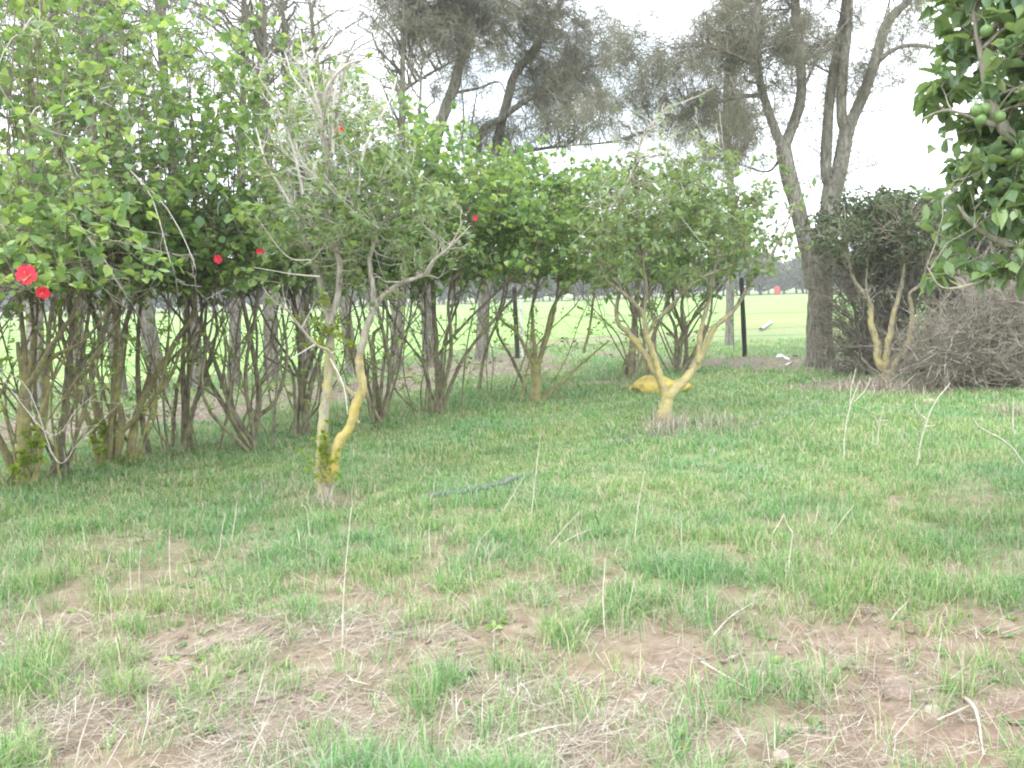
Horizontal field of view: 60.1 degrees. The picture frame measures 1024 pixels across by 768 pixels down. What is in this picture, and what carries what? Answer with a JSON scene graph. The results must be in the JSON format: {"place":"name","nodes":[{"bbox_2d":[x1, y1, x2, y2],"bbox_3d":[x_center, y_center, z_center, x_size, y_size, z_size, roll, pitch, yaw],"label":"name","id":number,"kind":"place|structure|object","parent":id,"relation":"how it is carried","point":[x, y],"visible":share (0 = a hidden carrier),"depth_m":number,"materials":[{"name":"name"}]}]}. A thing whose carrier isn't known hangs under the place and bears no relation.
{"place":"outdoors","nodes":[
{"label":"outdoors","id":0,"kind":"place"},
{"bbox_2d":[0,269,24,317],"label":"orchard tree","id":1,"kind":"object","parent":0,"point":[4,302],"visible":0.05,"depth_m":143.37,"materials":[{"name":"green plant"}]},
{"bbox_2d":[466,268,495,299],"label":"orchard tree","id":2,"kind":"object","parent":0,"point":[473,287],"visible":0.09,"depth_m":143.59,"materials":[{"name":"grey plant"}]},
{"bbox_2d":[0,292,1001,388],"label":"field","id":3,"kind":"structure","parent":0,"point":[774,308],"depth_m":46.24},
{"bbox_2d":[759,321,772,330],"bbox_3d":[9.701,-2.234,33.727,0.132,0.124,5.852,0,6,20],"label":"field pipe","id":4,"kind":"object","parent":3,"relation":"on","point":[765,326],"visible":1,"depth_m":32.59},
{"bbox_2d":[774,286,779,294],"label":"red drum","id":5,"kind":"object","parent":3,"relation":"on","point":[776,289],"visible":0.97,"depth_m":140.01,"materials":[{"name":"paint"}]},
{"bbox_2d":[0,0,1022,303],"label":"sky","id":6,"kind":"structure","parent":0,"point":[920,169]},
{"bbox_2d":[0,286,1023,767],"bbox_3d":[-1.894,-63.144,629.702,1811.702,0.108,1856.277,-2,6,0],"label":"ground","id":7,"kind":"structure","parent":0,"point":[672,638],"depth_m":4.26,"materials":[{"name":"soil"}]},
{"bbox_2d":[16,596,32,636],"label":"dry stalk","id":8,"kind":"object","parent":7,"relation":"on","point":[22,617],"visible":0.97,"depth_m":4.34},
{"bbox_2d":[1,1,92,408],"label":"sheoak tree","id":9,"kind":"object","parent":7,"relation":"on","point":[39,387],"visible":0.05,"depth_m":13.76,"materials":[{"name":"grey plant"}]},
{"bbox_2d":[44,297,51,311],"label":"orchard tree","id":10,"kind":"object","parent":7,"relation":"on","point":[47,309],"visible":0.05,"depth_m":143.74,"materials":[{"name":"grey plant"}]},
{"bbox_2d":[65,708,72,745],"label":"dry stalk","id":11,"kind":"object","parent":7,"relation":"on","point":[68,729],"visible":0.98,"depth_m":3.21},
{"bbox_2d":[0,0,157,403],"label":"sheoak tree","id":12,"kind":"object","parent":7,"relation":"on","point":[104,134],"visible":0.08,"depth_m":13.70,"materials":[{"name":"grey plant"}]},
{"bbox_2d":[74,697,95,766],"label":"dry stalk","id":13,"kind":"object","parent":7,"relation":"on","point":[78,750],"visible":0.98,"depth_m":3.07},
{"bbox_2d":[7,0,169,395],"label":"sheoak tree","id":14,"kind":"object","parent":7,"relation":"on","point":[148,326],"visible":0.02,"depth_m":15.29,"materials":[{"name":"grey plant"}]},
{"bbox_2d":[0,0,222,488],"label":"hibiscus shrub","id":15,"kind":"object","parent":7,"relation":"on","point":[19,466],"visible":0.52,"depth_m":7.82,"materials":[{"name":"green plant"}]},
{"bbox_2d":[32,0,200,398],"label":"sheoak tree","id":16,"kind":"object","parent":7,"relation":"on","point":[123,383],"visible":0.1,"depth_m":14.23,"materials":[{"name":"grey plant"}]},
{"bbox_2d":[0,0,238,478],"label":"hibiscus shrub","id":17,"kind":"object","parent":7,"relation":"on","point":[172,246],"visible":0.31,"depth_m":8.31,"materials":[{"name":"green plant"}]},
{"bbox_2d":[0,0,248,331],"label":"hibiscus shrub","id":18,"kind":"object","parent":7,"relation":"on","point":[27,218],"visible":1,"depth_m":5.51,"materials":[{"name":"green plant"}]},
{"bbox_2d":[0,0,283,467],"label":"hibiscus shrub","id":19,"kind":"object","parent":7,"relation":"on","point":[110,448],"visible":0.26,"depth_m":8.97,"materials":[{"name":"green plant"}]},
{"bbox_2d":[0,0,308,456],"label":"hibiscus shrub","id":20,"kind":"object","parent":7,"relation":"on","point":[245,282],"visible":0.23,"depth_m":9.29,"materials":[{"name":"green plant"}]},
{"bbox_2d":[76,0,247,389],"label":"sheoak tree","id":21,"kind":"object","parent":7,"relation":"on","point":[160,52],"visible":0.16,"depth_m":15.54,"materials":[{"name":"grey plant"}]},
{"bbox_2d":[151,288,173,311],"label":"orchard tree","id":22,"kind":"object","parent":7,"relation":"on","point":[159,306],"visible":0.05,"depth_m":144.32,"materials":[{"name":"grey plant"}]},
{"bbox_2d":[169,530,171,588],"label":"dry stalk","id":23,"kind":"object","parent":7,"relation":"on","point":[169,559],"visible":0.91,"depth_m":4.96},
{"bbox_2d":[163,284,181,312],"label":"orchard tree","id":24,"kind":"object","parent":7,"relation":"on","point":[170,294],"visible":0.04,"depth_m":143.72,"materials":[{"name":"grey plant"}]},
{"bbox_2d":[211,268,228,310],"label":"orchard tree","id":25,"kind":"object","parent":7,"relation":"on","point":[217,296],"visible":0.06,"depth_m":143.83,"materials":[{"name":"grey plant"}]},
{"bbox_2d":[67,0,374,451],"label":"hibiscus shrub","id":26,"kind":"object","parent":7,"relation":"on","point":[244,437],"visible":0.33,"depth_m":9.17,"materials":[{"name":"green plant"}]},
{"bbox_2d":[136,0,315,385],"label":"sheoak tree","id":27,"kind":"object","parent":7,"relation":"on","point":[235,315],"visible":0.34,"depth_m":16.13,"materials":[{"name":"grey plant"}]},
{"bbox_2d":[246,289,262,305],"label":"orchard tree","id":28,"kind":"object","parent":7,"relation":"on","point":[251,297],"visible":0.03,"depth_m":144.17,"materials":[{"name":"grey plant"}]},
{"bbox_2d":[253,660,266,709],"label":"dry stalk","id":29,"kind":"object","parent":7,"relation":"on","point":[260,685],"visible":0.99,"depth_m":3.45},
{"bbox_2d":[182,0,340,383],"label":"sheoak tree","id":30,"kind":"object","parent":7,"relation":"on","point":[269,312],"visible":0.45,"depth_m":16.16,"materials":[{"name":"grey plant"}]},
{"bbox_2d":[245,701,277,767],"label":"dry stalk","id":31,"kind":"object","parent":7,"relation":"on","point":[249,757],"visible":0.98,"depth_m":3.04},
{"bbox_2d":[214,0,369,379],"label":"sheoak tree","id":32,"kind":"object","parent":7,"relation":"on","point":[305,34],"visible":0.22,"depth_m":16.44,"materials":[{"name":"grey plant"}]},
{"bbox_2d":[169,0,430,438],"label":"hibiscus shrub","id":33,"kind":"object","parent":7,"relation":"on","point":[303,404],"visible":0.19,"depth_m":10.12,"materials":[{"name":"green plant"}]},
{"bbox_2d":[246,0,392,375],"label":"sheoak tree","id":34,"kind":"object","parent":7,"relation":"on","point":[349,369],"visible":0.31,"depth_m":17.56,"materials":[{"name":"grey plant"}]},
{"bbox_2d":[342,507,351,646],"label":"dry stalk","id":35,"kind":"object","parent":7,"relation":"on","point":[344,587],"visible":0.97,"depth_m":4.11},
{"bbox_2d":[234,25,475,500],"bbox_3d":[-1.222,-0.912,7.096,1.888,3.698,1.412,-2,6,0],"label":"lemon tree","id":36,"kind":"object","parent":7,"relation":"on","point":[325,465],"visible":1,"depth_m":6.87,"materials":[{"name":"green plant"}]},
{"bbox_2d":[348,261,364,306],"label":"orchard tree","id":37,"kind":"object","parent":7,"relation":"on","point":[355,292],"visible":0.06,"depth_m":144.09,"materials":[{"name":"grey plant"}]},
{"bbox_2d":[354,262,370,300],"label":"orchard tree","id":38,"kind":"object","parent":7,"relation":"on","point":[355,296],"visible":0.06,"depth_m":144.44,"materials":[{"name":"grey plant"}]},
{"bbox_2d":[242,52,489,426],"bbox_3d":[-1.789,-1.696,10.959,2.931,4.534,2.924,2,7,29],"label":"hibiscus shrub","id":39,"kind":"object","parent":7,"relation":"on","point":[379,408],"visible":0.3,"depth_m":10.80,"materials":[{"name":"green plant"}]},
{"bbox_2d":[338,0,456,371],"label":"sheoak tree","id":40,"kind":"object","parent":7,"relation":"on","point":[402,81],"visible":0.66,"depth_m":18.34,"materials":[{"name":"grey plant"}]},
{"bbox_2d":[435,277,451,304],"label":"orchard tree","id":41,"kind":"object","parent":7,"relation":"on","point":[444,296],"visible":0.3,"depth_m":143.84,"materials":[{"name":"grey plant"}]},
{"bbox_2d":[355,0,531,366],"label":"sheoak tree","id":42,"kind":"object","parent":7,"relation":"on","point":[469,26],"visible":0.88,"depth_m":19.00,"materials":[{"name":"grey plant"}]},
{"bbox_2d":[344,100,568,416],"bbox_3d":[-0.870,-1.526,11.791,3.285,4.285,3.233,-2,6,0],"label":"hibiscus shrub","id":43,"kind":"object","parent":7,"relation":"on","point":[482,267],"visible":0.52,"depth_m":11.61,"materials":[{"name":"green plant"}]},
{"bbox_2d":[450,275,474,303],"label":"orchard tree","id":44,"kind":"object","parent":7,"relation":"on","point":[464,294],"visible":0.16,"depth_m":144.98,"materials":[{"name":"grey plant"}]},
{"bbox_2d":[417,145,588,393],"bbox_3d":[-0.172,-1.713,13.792,3.160,3.948,2.589,-2,6,0],"label":"hibiscus shrub","id":45,"kind":"object","parent":7,"relation":"on","point":[532,277],"visible":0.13,"depth_m":13.98,"materials":[{"name":"green plant"}]},
{"bbox_2d":[491,274,516,299],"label":"orchard tree","id":46,"kind":"object","parent":7,"relation":"on","point":[500,294],"visible":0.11,"depth_m":144.24,"materials":[{"name":"grey plant"}]},
{"bbox_2d":[369,0,652,360],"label":"sheoak tree","id":47,"kind":"object","parent":7,"relation":"on","point":[568,66],"visible":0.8,"depth_m":20.47,"materials":[{"name":"grey plant"}]},
{"bbox_2d":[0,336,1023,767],"bbox_3d":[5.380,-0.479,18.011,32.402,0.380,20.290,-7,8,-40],"label":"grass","id":48,"kind":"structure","parent":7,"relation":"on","point":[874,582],"depth_m":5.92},
{"bbox_2d":[0,351,1023,767],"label":"dry straw","id":49,"kind":"object","parent":7,"relation":"on","point":[232,731],"visible":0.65,"depth_m":3.56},
{"bbox_2d":[0,494,1023,767],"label":"soil crumbs","id":50,"kind":"object","parent":7,"relation":"on","point":[508,674],"visible":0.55,"depth_m":3.79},
{"bbox_2d":[0,451,1023,767],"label":"weeds","id":51,"kind":"object","parent":7,"relation":"on","point":[496,625],"visible":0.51,"depth_m":3.86,"materials":[{"name":"green plant"}]},
{"bbox_2d":[503,475,524,510],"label":"dry stalk","id":52,"kind":"object","parent":7,"relation":"on","point":[512,495],"visible":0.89,"depth_m":6.35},
{"bbox_2d":[512,287,519,358],"bbox_3d":[0.096,-1.474,21.591,0.129,1.767,0.114,-4,6,-22],"label":"fence post","id":53,"kind":"object","parent":7,"relation":"on","point":[516,339],"visible":0.66,"depth_m":21.55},
{"bbox_2d":[11,291,840,360],"bbox_3d":[0.895,-1.431,19.817,30.018,1.011,3.720,-2,6,-2],"label":"fence wire","id":54,"kind":"object","parent":53,"relation":"attached to","point":[560,317],"visible":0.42,"depth_m":20.26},
{"bbox_2d":[506,276,532,298],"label":"orchard tree","id":55,"kind":"object","parent":7,"relation":"on","point":[519,286],"visible":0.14,"depth_m":143.73,"materials":[{"name":"grey plant"}]},
{"bbox_2d":[520,296,523,359],"bbox_3d":[0.234,-1.319,21.060,0.072,1.559,0.072,1,6,22],"label":"fence post","id":56,"kind":"object","parent":7,"relation":"on","point":[521,316],"visible":0.81,"depth_m":21.02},
{"bbox_2d":[530,433,540,518],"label":"dry stalk","id":57,"kind":"object","parent":7,"relation":"on","point":[535,479],"visible":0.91,"depth_m":6.24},
{"bbox_2d":[506,722,576,741],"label":"dry stalk","id":58,"kind":"object","parent":7,"relation":"on","point":[531,732],"visible":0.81,"depth_m":3.25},
{"bbox_2d":[528,275,554,301],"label":"orchard tree","id":59,"kind":"object","parent":7,"relation":"on","point":[539,293],"visible":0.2,"depth_m":144.88,"materials":[{"name":"grey plant"}]},
{"bbox_2d":[543,271,566,297],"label":"orchard tree","id":60,"kind":"object","parent":7,"relation":"on","point":[553,288],"visible":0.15,"depth_m":144.59,"materials":[{"name":"grey plant"}]},
{"bbox_2d":[439,135,671,403],"bbox_3d":[0.573,-1.591,12.873,3.337,3.772,2.865,2,7,33],"label":"hibiscus shrub","id":61,"kind":"object","parent":7,"relation":"on","point":[551,259],"visible":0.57,"depth_m":12.41,"materials":[{"name":"green plant"}]},
{"bbox_2d":[546,512,578,551],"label":"dry stalk","id":62,"kind":"object","parent":7,"relation":"on","point":[561,531],"visible":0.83,"depth_m":5.39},
{"bbox_2d":[568,275,589,300],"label":"orchard tree","id":63,"kind":"object","parent":7,"relation":"on","point":[577,294],"visible":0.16,"depth_m":144.63,"materials":[{"name":"grey plant"}]},
{"bbox_2d":[579,279,607,299],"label":"orchard tree","id":64,"kind":"object","parent":7,"relation":"on","point":[588,285],"visible":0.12,"depth_m":144.80,"materials":[{"name":"grey plant"}]},
{"bbox_2d":[602,558,605,636],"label":"dry stalk","id":65,"kind":"object","parent":7,"relation":"on","point":[603,602],"visible":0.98,"depth_m":4.15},
{"bbox_2d":[411,397,841,500],"bbox_3d":[2.242,0.518,10.060,0.658,0.156,9.098,4,8,45],"label":"irrigation pipe","id":66,"kind":"object","parent":7,"relation":"on","point":[515,478],"visible":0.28,"depth_m":7.44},
{"bbox_2d":[626,579,634,620],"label":"dry stalk","id":67,"kind":"object","parent":7,"relation":"on","point":[629,601],"visible":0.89,"depth_m":4.33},
{"bbox_2d":[533,154,728,379],"bbox_3d":[2.010,-2.036,15.836,3.949,3.984,3.694,-2,6,0],"label":"hibiscus shrub","id":68,"kind":"object","parent":7,"relation":"on","point":[630,365],"visible":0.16,"depth_m":15.77,"materials":[{"name":"green plant"}]},
{"bbox_2d":[624,264,643,298],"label":"orchard tree","id":69,"kind":"object","parent":7,"relation":"on","point":[642,283],"visible":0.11,"depth_m":143.51,"materials":[{"name":"grey plant"}]},
{"bbox_2d":[634,471,644,541],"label":"dry stalk","id":70,"kind":"object","parent":7,"relation":"on","point":[637,509],"visible":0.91,"depth_m":5.37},
{"bbox_2d":[642,275,662,297],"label":"orchard tree","id":71,"kind":"object","parent":7,"relation":"on","point":[659,291],"visible":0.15,"depth_m":143.99,"materials":[{"name":"grey plant"}]},
{"bbox_2d":[628,375,691,394],"bbox_3d":[2.281,0.014,13.671,0.978,0.324,0.581,-2,6,0],"label":"yellow sack","id":72,"kind":"object","parent":7,"relation":"on","point":[647,383],"visible":0.43,"depth_m":13.50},
{"bbox_2d":[559,88,816,424],"bbox_3d":[2.069,-1.427,10.224,3.042,3.954,2.099,-2,6,0],"label":"lemon tree","id":73,"kind":"object","parent":7,"relation":"on","point":[630,222],"visible":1,"depth_m":10.05,"materials":[{"name":"green plant"}]},
{"bbox_2d":[602,168,778,373],"bbox_3d":[3.239,-2.083,16.701,3.410,3.832,3.688,4,8,44],"label":"hibiscus shrub","id":74,"kind":"object","parent":7,"relation":"on","point":[683,324],"visible":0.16,"depth_m":16.52,"materials":[{"name":"green plant"}]},
{"bbox_2d":[698,271,723,291],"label":"orchard tree","id":75,"kind":"object","parent":7,"relation":"on","point":[710,283],"visible":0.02,"depth_m":143.86,"materials":[{"name":"grey plant"}]},
{"bbox_2d":[677,0,767,345],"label":"sheoak tree","id":76,"kind":"object","parent":7,"relation":"on","point":[728,334],"visible":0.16,"depth_m":23.29,"materials":[{"name":"grey plant"}]},
{"bbox_2d":[701,661,758,695],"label":"dry stalk","id":77,"kind":"object","parent":7,"relation":"on","point":[706,664],"visible":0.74,"depth_m":3.65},
{"bbox_2d":[731,285,734,350],"bbox_3d":[5.279,-1.532,21.153,0.072,1.663,0.025,-2,6,0],"label":"fence post","id":78,"kind":"object","parent":7,"relation":"on","point":[732,317],"visible":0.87,"depth_m":21.16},
{"bbox_2d":[719,258,747,289],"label":"orchard tree","id":79,"kind":"object","parent":7,"relation":"on","point":[736,282],"visible":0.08,"depth_m":143.33,"materials":[{"name":"grey plant"}]},
{"bbox_2d":[712,598,760,637],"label":"dry stalk","id":80,"kind":"object","parent":7,"relation":"on","point":[716,631],"visible":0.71,"depth_m":4.29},
{"bbox_2d":[739,278,746,356],"bbox_3d":[5.218,-1.486,19.977,0.187,1.820,0.119,-2,6,0],"label":"fence post","id":81,"kind":"object","parent":7,"relation":"on","point":[743,324],"visible":0.88,"depth_m":19.94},
{"bbox_2d":[737,261,764,295],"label":"orchard tree","id":82,"kind":"object","parent":7,"relation":"on","point":[755,282],"visible":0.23,"depth_m":143.86,"materials":[{"name":"grey plant"}]},
{"bbox_2d":[756,260,772,294],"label":"orchard tree","id":83,"kind":"object","parent":7,"relation":"on","point":[760,289],"visible":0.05,"depth_m":151.62,"materials":[{"name":"grey plant"}]},
{"bbox_2d":[549,0,980,367],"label":"sheoak tree","id":84,"kind":"object","parent":7,"relation":"on","point":[792,45],"visible":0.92,"depth_m":16.45,"materials":[{"name":"grey plant"}]},
{"bbox_2d":[756,256,783,294],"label":"orchard tree","id":85,"kind":"object","parent":7,"relation":"on","point":[768,282],"visible":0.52,"depth_m":143.59,"materials":[{"name":"grey plant"}]},
{"bbox_2d":[772,749,789,760],"bbox_3d":[0.923,1.277,3.045,0.061,0.038,0.058,-2,6,0],"label":"stone","id":86,"kind":"object","parent":7,"relation":"on","point":[780,756],"visible":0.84,"depth_m":3.03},
{"bbox_2d":[773,513,792,579],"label":"dry stalk","id":87,"kind":"object","parent":7,"relation":"on","point":[791,541],"visible":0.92,"depth_m":4.78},
{"bbox_2d":[773,264,799,293],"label":"orchard tree","id":88,"kind":"object","parent":7,"relation":"on","point":[787,281],"visible":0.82,"depth_m":144.30,"materials":[{"name":"grey plant"}]},
{"bbox_2d":[778,261,796,293],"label":"orchard tree","id":89,"kind":"object","parent":7,"relation":"on","point":[781,263],"visible":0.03,"depth_m":150.24,"materials":[{"name":"grey plant"}]},
{"bbox_2d":[788,256,805,293],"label":"orchard tree","id":90,"kind":"object","parent":7,"relation":"on","point":[795,259],"visible":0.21,"depth_m":149.83,"materials":[{"name":"grey plant"}]},
{"bbox_2d":[793,262,806,293],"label":"orchard tree","id":91,"kind":"object","parent":7,"relation":"on","point":[799,280],"visible":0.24,"depth_m":144.91,"materials":[{"name":"grey plant"}]},
{"bbox_2d":[843,369,870,459],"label":"dry stalk","id":92,"kind":"object","parent":7,"relation":"on","point":[850,402],"visible":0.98,"depth_m":7.96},
{"bbox_2d":[791,184,937,377],"bbox_3d":[6.220,-1.609,15.467,2.695,3.675,2.252,-4,6,-25],"label":"thicket shrub","id":93,"kind":"object","parent":7,"relation":"on","point":[858,334],"visible":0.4,"depth_m":15.35,"materials":[{"name":"green plant"}]},
{"bbox_2d":[852,602,878,614],"bbox_3d":[1.747,1.115,4.389,0.123,0.061,0.116,-2,6,0],"label":"stone","id":94,"kind":"object","parent":7,"relation":"on","point":[863,611],"visible":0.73,"depth_m":4.35,"materials":[{"name":"stone"}]},
{"bbox_2d":[872,405,886,447],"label":"dry stalk","id":95,"kind":"object","parent":7,"relation":"on","point":[879,424],"visible":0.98,"depth_m":8.42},
{"bbox_2d":[802,184,959,382],"bbox_3d":[5.942,-1.526,13.942,2.427,3.178,1.908,-2,6,0],"label":"lemon tree","id":96,"kind":"object","parent":7,"relation":"on","point":[902,219],"visible":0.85,"depth_m":13.83,"materials":[{"name":"green plant"}]},
{"bbox_2d":[881,681,916,700],"bbox_3d":[1.516,1.212,3.477,0.138,0.076,0.147,-2,6,0],"label":"stone","id":97,"kind":"object","parent":7,"relation":"on","point":[900,690],"visible":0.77,"depth_m":3.44,"materials":[{"name":"stone"}]},
{"bbox_2d":[806,244,1023,397],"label":"brush heap","id":98,"kind":"object","parent":7,"relation":"on","point":[977,351],"visible":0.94,"depth_m":12.85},
{"bbox_2d":[824,187,1014,372],"bbox_3d":[7.203,-1.588,15.656,3.223,3.828,2.535,1,6,25],"label":"thicket shrub","id":99,"kind":"object","parent":7,"relation":"on","point":[971,245],"visible":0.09,"depth_m":15.29,"materials":[{"name":"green plant"}]},
{"bbox_2d":[914,383,949,465],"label":"dry stalk","id":100,"kind":"object","parent":7,"relation":"on","point":[925,426],"visible":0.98,"depth_m":7.54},
{"bbox_2d":[923,704,941,714],"bbox_3d":[1.582,1.229,3.329,0.070,0.045,0.072,-2,6,0],"label":"stone","id":101,"kind":"object","parent":7,"relation":"on","point":[929,707],"visible":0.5,"depth_m":3.31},
{"bbox_2d":[936,705,970,720],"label":"dry stalk","id":102,"kind":"object","parent":7,"relation":"on","point":[942,717],"visible":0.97,"depth_m":3.25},
{"bbox_2d":[908,0,1023,300],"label":"orange tree","id":103,"kind":"object","parent":7,"relation":"on","point":[990,129],"visible":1,"depth_m":4.00,"materials":[{"name":"green plant"}]},
{"bbox_2d":[918,216,1023,378],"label":"thicket shrub","id":104,"kind":"object","parent":7,"relation":"on","point":[1018,240],"visible":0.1,"depth_m":14.85,"materials":[{"name":"brown plant"}]},
{"bbox_2d":[962,696,984,755],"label":"dry stalk","id":105,"kind":"object","parent":7,"relation":"on","point":[975,710],"visible":0.91,"depth_m":3.16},
{"bbox_2d":[949,5,1023,111],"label":"sheoak tree","id":106,"kind":"object","parent":7,"relation":"on","point":[976,69],"depth_m":20.88,"materials":[{"name":"grey plant"}]},
{"bbox_2d":[972,417,1023,464],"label":"dry stalk","id":107,"kind":"object","parent":7,"relation":"on","point":[1013,449],"visible":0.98,"depth_m":7.23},
{"bbox_2d":[1012,397,1013,429],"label":"dry stalk","id":108,"kind":"object","parent":7,"relation":"on","point":[1013,415],"visible":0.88,"depth_m":8.89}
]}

